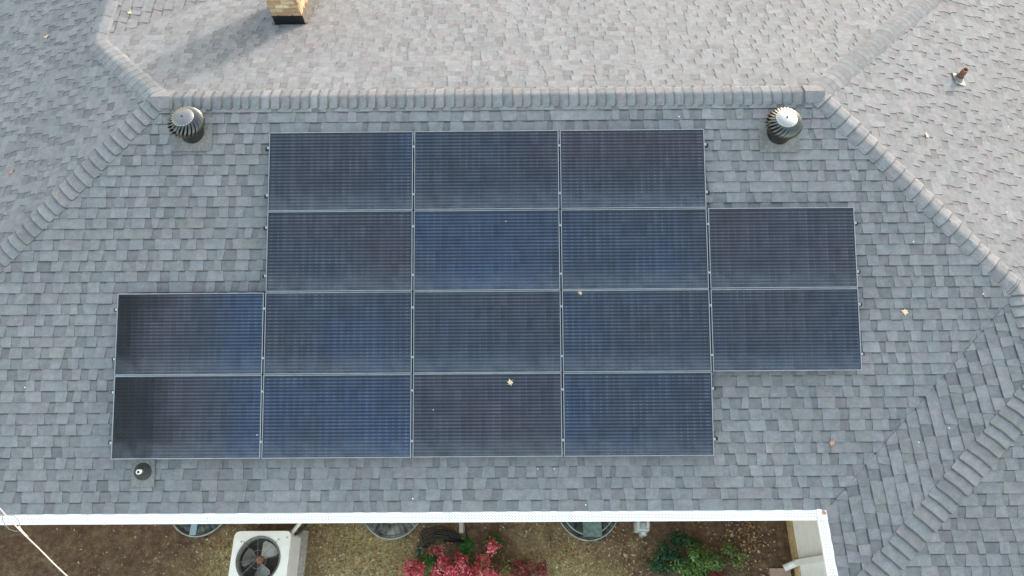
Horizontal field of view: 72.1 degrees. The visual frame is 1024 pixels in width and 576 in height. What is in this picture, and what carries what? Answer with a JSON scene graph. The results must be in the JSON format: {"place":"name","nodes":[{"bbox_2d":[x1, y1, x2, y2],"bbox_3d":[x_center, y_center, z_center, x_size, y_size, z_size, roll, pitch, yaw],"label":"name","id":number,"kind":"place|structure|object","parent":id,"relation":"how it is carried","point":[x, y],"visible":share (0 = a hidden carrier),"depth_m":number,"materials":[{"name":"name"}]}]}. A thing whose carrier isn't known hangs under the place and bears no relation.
{"place":"outdoors","nodes":[
{"label":"outdoors","id":0,"kind":"place"},
{"bbox_2d":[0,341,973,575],"bbox_3d":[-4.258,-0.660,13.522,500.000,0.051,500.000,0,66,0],"label":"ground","id":1,"kind":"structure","parent":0,"point":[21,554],"depth_m":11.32,"materials":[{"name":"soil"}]},
{"bbox_2d":[228,523,308,575],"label":"air conditioner","id":2,"kind":"object","parent":1,"relation":"on","point":[269,553],"visible":0.98,"depth_m":10.80,"materials":[{"name":"metal"}]},
{"bbox_2d":[399,557,425,575],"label":"red shrub","id":3,"kind":"object","parent":1,"relation":"on","point":[409,572],"visible":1,"depth_m":10.95,"materials":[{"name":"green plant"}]},
{"bbox_2d":[56,521,776,575],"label":"dry grass","id":4,"kind":"structure","parent":1,"relation":"on","point":[356,527],"depth_m":11.26,"materials":[{"name":"plant"}]},
{"bbox_2d":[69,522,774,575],"bbox_3d":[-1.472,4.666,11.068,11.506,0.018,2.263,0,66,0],"label":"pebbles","id":5,"kind":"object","parent":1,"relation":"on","point":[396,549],"visible":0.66,"depth_m":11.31,"materials":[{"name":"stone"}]},
{"bbox_2d":[415,551,439,572],"bbox_3d":[-1.338,4.330,11.117,0.396,0.274,0.311,-25,68,-11],"label":"green plant","id":6,"kind":"object","parent":1,"relation":"on","point":[430,561],"visible":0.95,"depth_m":11.07,"materials":[{"name":"green plant"}]},
{"bbox_2d":[427,545,447,556],"bbox_3d":[-1.185,4.175,11.153,0.347,0.332,0.220,0,66,0],"label":"red shrub","id":7,"kind":"object","parent":1,"relation":"on","point":[438,550],"visible":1,"depth_m":11.08,"materials":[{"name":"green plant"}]},
{"bbox_2d":[416,522,468,556],"bbox_3d":[-1.117,3.827,11.102,0.958,0.635,0.534,-14,66,-6],"label":"coiled hose","id":8,"kind":"object","parent":1,"relation":"on","point":[451,533],"visible":0.98,"depth_m":11.29,"materials":[{"name":"rubber"}]},
{"bbox_2d":[430,551,475,575],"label":"red shrub","id":9,"kind":"object","parent":1,"relation":"on","point":[458,567],"visible":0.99,"depth_m":10.88,"materials":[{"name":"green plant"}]},
{"bbox_2d":[458,535,474,557],"bbox_3d":[-0.728,4.137,11.213,0.330,0.250,0.316,42,72,17],"label":"green plant","id":10,"kind":"object","parent":1,"relation":"on","point":[465,545],"visible":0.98,"depth_m":11.19,"materials":[{"name":"green plant"}]},
{"bbox_2d":[468,554,501,575],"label":"red shrub","id":11,"kind":"object","parent":1,"relation":"on","point":[482,568],"visible":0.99,"depth_m":10.87,"materials":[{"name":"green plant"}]},
{"bbox_2d":[484,538,501,556],"bbox_3d":[-0.320,4.081,11.103,0.252,0.484,0.268,39,72,16],"label":"red shrub","id":12,"kind":"object","parent":1,"relation":"on","point":[492,547],"visible":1,"depth_m":11.01,"materials":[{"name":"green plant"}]},
{"bbox_2d":[483,530,506,553],"bbox_3d":[-0.276,4.079,11.260,0.348,0.206,0.329,-33,70,-14],"label":"green plant","id":13,"kind":"object","parent":1,"relation":"on","point":[498,538],"visible":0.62,"depth_m":11.24,"materials":[{"name":"green plant"}]},
{"bbox_2d":[491,551,517,575],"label":"mixed shrub","id":14,"kind":"object","parent":1,"relation":"on","point":[498,566],"visible":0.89,"depth_m":11.02,"materials":[{"name":"green plant"}]},
{"bbox_2d":[0,0,1023,575],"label":"house","id":15,"kind":"structure","parent":1,"relation":"on","point":[106,194],"depth_m":9.24,"materials":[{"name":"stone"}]},
{"bbox_2d":[0,508,67,575],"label":"service cable","id":16,"kind":"object","parent":15,"relation":"attached to","point":[22,531],"visible":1,"depth_m":8.25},
{"bbox_2d":[130,460,154,486],"bbox_3d":[-4.688,2.340,8.904,0.300,0.186,0.323,0,66,0],"label":"vent boot","id":17,"kind":"object","parent":15,"relation":"on","point":[142,473],"visible":1,"depth_m":8.92,"materials":[{"name":"rubber"}]},
{"bbox_2d":[167,106,212,150],"bbox_3d":[-4.239,-2.122,9.212,0.530,0.414,0.502,0,66,0],"label":"turbine vent","id":18,"kind":"object","parent":15,"relation":"on","point":[190,128],"visible":1,"depth_m":9.15,"materials":[{"name":"metal"}]},
{"bbox_2d":[173,524,222,536],"bbox_3d":[-5.100,3.933,11.793,1.025,0.878,0.528,0,66,0],"label":"window well","id":19,"kind":"object","parent":15,"relation":"attached to","point":[196,530],"depth_m":11.37,"materials":[{"name":"metal"}]},
{"bbox_2d":[365,523,418,539],"bbox_3d":[-1.947,3.935,11.768,1.065,0.875,0.583,0,66,0],"label":"window well","id":20,"kind":"object","parent":15,"relation":"attached to","point":[390,531],"depth_m":11.34,"materials":[{"name":"metal"}]},
{"bbox_2d":[108,436,717,443],"bbox_3d":[-1.257,1.957,8.903,7.703,0.144,0.102,0,85,0],"label":"mounting rail","id":21,"kind":"object","parent":15,"relation":"attached to","point":[714,438],"visible":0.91,"depth_m":8.87,"materials":[{"name":"silver metal"}]},
{"bbox_2d":[111,375,262,458],"bbox_3d":[-4.107,1.632,8.906,1.880,0.036,1.041,0,85,0],"label":"solar panel","id":22,"kind":"object","parent":21,"relation":"attached to","point":[192,417],"visible":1,"depth_m":8.90,"materials":[{"name":"blue glass"}]},
{"bbox_2d":[563,372,713,456],"bbox_3d":[1.590,1.590,8.879,1.880,0.036,1.041,0,85,0],"label":"solar panel","id":23,"kind":"object","parent":21,"relation":"attached to","point":[641,414],"visible":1,"depth_m":8.87,"materials":[{"name":"blue glass"}]},
{"bbox_2d":[110,386,715,393],"bbox_3d":[-1.261,1.329,8.959,7.703,0.144,0.102,0,85,0],"label":"mounting rail","id":24,"kind":"object","parent":15,"relation":"attached to","point":[562,389],"visible":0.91,"depth_m":8.92,"materials":[{"name":"silver metal"}]},
{"bbox_2d":[261,374,411,458],"bbox_3d":[-2.211,1.619,8.897,1.880,0.036,1.041,0,85,0],"label":"solar panel","id":25,"kind":"object","parent":24,"relation":"attached to","point":[342,416],"visible":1,"depth_m":8.89,"materials":[{"name":"blue glass"}]},
{"bbox_2d":[413,373,561,456],"bbox_3d":[-0.311,1.602,8.890,1.880,0.036,1.041,0,85,0],"label":"solar panel","id":26,"kind":"object","parent":24,"relation":"attached to","point":[483,415],"visible":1,"depth_m":8.88,"materials":[{"name":"blue glass"}]},
{"bbox_2d":[265,143,707,151],"bbox_3d":[-0.333,-1.816,9.230,5.803,0.144,0.102,0,85,0],"label":"mounting rail","id":27,"kind":"object","parent":15,"relation":"attached to","point":[267,148],"visible":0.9,"depth_m":9.20,"materials":[{"name":"silver metal"}]},
{"bbox_2d":[268,131,412,211],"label":"solar panel","id":28,"kind":"object","parent":27,"relation":"attached to","point":[340,171],"visible":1,"depth_m":9.16,"materials":[{"name":"blue glass"}]},
{"bbox_2d":[414,130,558,209],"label":"solar panel","id":29,"kind":"object","parent":27,"relation":"attached to","point":[491,170],"visible":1,"depth_m":9.16,"materials":[{"name":"blue glass"}]},
{"bbox_2d":[560,129,705,208],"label":"solar panel","id":30,"kind":"object","parent":27,"relation":"attached to","point":[634,169],"visible":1,"depth_m":9.15,"materials":[{"name":"blue glass"}]},
{"bbox_2d":[264,191,709,198],"bbox_3d":[-0.329,-1.188,9.175,5.803,0.144,0.102,0,85,0],"label":"mounting rail","id":31,"kind":"object","parent":15,"relation":"attached to","point":[706,192],"visible":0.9,"depth_m":9.15,"materials":[{"name":"silver metal"}]},
{"bbox_2d":[114,303,861,311],"bbox_3d":[-0.319,0.276,9.046,9.603,0.144,0.102,0,85,0],"label":"mounting rail","id":32,"kind":"object","parent":15,"relation":"attached to","point":[116,309],"visible":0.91,"depth_m":8.99,"materials":[{"name":"silver metal"}]},
{"bbox_2d":[114,293,264,374],"bbox_3d":[-4.118,0.587,9.000,1.880,0.036,1.041,0,85,0],"label":"solar panel","id":33,"kind":"object","parent":32,"relation":"attached to","point":[189,333],"visible":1,"depth_m":8.99,"materials":[{"name":"blue glass"}]},
{"bbox_2d":[264,292,411,373],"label":"solar panel","id":34,"kind":"object","parent":32,"relation":"attached to","point":[338,332],"visible":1,"depth_m":8.98,"materials":[{"name":"blue glass"}]},
{"bbox_2d":[413,290,560,372],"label":"solar panel","id":35,"kind":"object","parent":32,"relation":"attached to","point":[486,331],"visible":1,"depth_m":8.97,"materials":[{"name":"blue glass"}]},
{"bbox_2d":[562,289,711,371],"bbox_3d":[1.583,0.543,8.971,1.880,0.036,1.041,0,85,0],"label":"solar panel","id":36,"kind":"object","parent":32,"relation":"attached to","point":[635,330],"visible":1,"depth_m":8.96,"materials":[{"name":"blue glass"}]},
{"bbox_2d":[710,288,861,370],"bbox_3d":[3.483,0.530,8.964,1.880,0.036,1.041,0,85,0],"label":"solar panel","id":37,"kind":"object","parent":32,"relation":"attached to","point":[785,329],"visible":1,"depth_m":8.96,"materials":[{"name":"blue glass"}]},
{"bbox_2d":[112,352,864,360],"bbox_3d":[-0.314,0.904,8.991,9.603,0.144,0.102,0,85,0],"label":"mounting rail","id":38,"kind":"object","parent":15,"relation":"attached to","point":[862,354],"visible":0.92,"depth_m":8.95,"materials":[{"name":"silver metal"}]},
{"bbox_2d":[263,222,857,229],"bbox_3d":[0.624,-0.777,9.134,7.703,0.144,0.103,0,85,0],"label":"mounting rail","id":39,"kind":"object","parent":15,"relation":"attached to","point":[266,227],"visible":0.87,"depth_m":9.09,"materials":[{"name":"silver metal"}]},
{"bbox_2d":[413,210,559,290],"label":"solar panel","id":40,"kind":"object","parent":39,"relation":"attached to","point":[470,250],"visible":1,"depth_m":9.07,"materials":[{"name":"blue glass"}]},
{"bbox_2d":[707,207,857,288],"bbox_3d":[3.476,-0.518,9.055,1.880,0.036,1.041,0,85,0],"label":"solar panel","id":41,"kind":"object","parent":39,"relation":"attached to","point":[801,247],"visible":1,"depth_m":9.05,"materials":[{"name":"blue glass"}]},
{"bbox_2d":[262,270,860,277],"bbox_3d":[0.628,-0.149,9.079,7.703,0.144,0.102,0,85,0],"label":"mounting rail","id":42,"kind":"object","parent":15,"relation":"attached to","point":[858,272],"visible":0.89,"depth_m":9.04,"materials":[{"name":"silver metal"}]},
{"bbox_2d":[266,211,412,291],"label":"solar panel","id":43,"kind":"object","parent":42,"relation":"attached to","point":[320,251],"visible":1,"depth_m":9.07,"materials":[{"name":"blue glass"}]},
{"bbox_2d":[561,208,708,289],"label":"solar panel","id":44,"kind":"object","parent":42,"relation":"attached to","point":[616,249],"visible":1,"depth_m":9.06,"materials":[{"name":"blue glass"}]},
{"bbox_2d":[560,521,616,540],"bbox_3d":[1.243,3.930,11.745,1.085,0.875,0.623,0,66,0],"label":"window well","id":45,"kind":"object","parent":15,"relation":"attached to","point":[588,531],"depth_m":11.31,"materials":[{"name":"metal"}]},
{"bbox_2d":[758,107,802,151],"bbox_3d":[3.521,-2.100,9.169,0.530,0.414,0.502,0,66,0],"label":"turbine vent","id":46,"kind":"object","parent":15,"relation":"on","point":[780,130],"visible":1,"depth_m":9.09,"materials":[{"name":"metal"}]},
{"bbox_2d":[952,67,968,85],"bbox_3d":[6.710,-3.172,10.490,0.200,0.247,0.210,0,66,0],"label":"vent pipe","id":47,"kind":"object","parent":15,"relation":"on","point":[958,78],"visible":1,"depth_m":10.50,"materials":[{"name":"brown metal"}]},
{"bbox_2d":[504,555,548,575],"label":"red shrub","id":48,"kind":"object","parent":1,"relation":"on","point":[521,569],"visible":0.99,"depth_m":10.94,"materials":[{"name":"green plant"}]},
{"bbox_2d":[634,521,649,535],"bbox_3d":[2.074,3.696,11.301,0.230,0.406,0.550,0,66,0],"label":"gas meter","id":49,"kind":"object","parent":1,"relation":"on","point":[641,528],"visible":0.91,"depth_m":11.11,"materials":[{"name":"grey paint"}]},
{"bbox_2d":[646,539,686,575],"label":"green shrub","id":50,"kind":"object","parent":1,"relation":"on","point":[657,565],"visible":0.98,"depth_m":11.01,"materials":[{"name":"green plant"}]},
{"bbox_2d":[668,527,701,548],"bbox_3d":[2.763,3.986,11.192,0.558,0.362,0.335,0,66,0],"label":"green shrub","id":51,"kind":"object","parent":1,"relation":"on","point":[685,540],"visible":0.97,"depth_m":11.17,"materials":[{"name":"green plant"}]},
{"bbox_2d":[670,541,722,575],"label":"green shrub","id":52,"kind":"object","parent":1,"relation":"on","point":[698,564],"visible":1,"depth_m":10.90,"materials":[{"name":"green plant"}]},
{"bbox_2d":[697,569,723,575],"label":"shrub","id":53,"kind":"object","parent":1,"relation":"on","point":[714,574],"visible":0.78,"depth_m":10.95,"materials":[{"name":"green plant"}]},
{"bbox_2d":[714,539,748,571],"bbox_3d":[3.446,4.244,11.051,0.543,0.399,0.445,31,69,13],"label":"green shrub","id":54,"kind":"object","parent":1,"relation":"on","point":[727,550],"visible":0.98,"depth_m":11.03,"materials":[{"name":"green plant"}]},
{"bbox_2d":[769,568,790,575],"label":"paver","id":55,"kind":"object","parent":1,"relation":"on","point":[777,572],"visible":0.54,"depth_m":11.08,"materials":[{"name":"pink concrete"}]}
]}

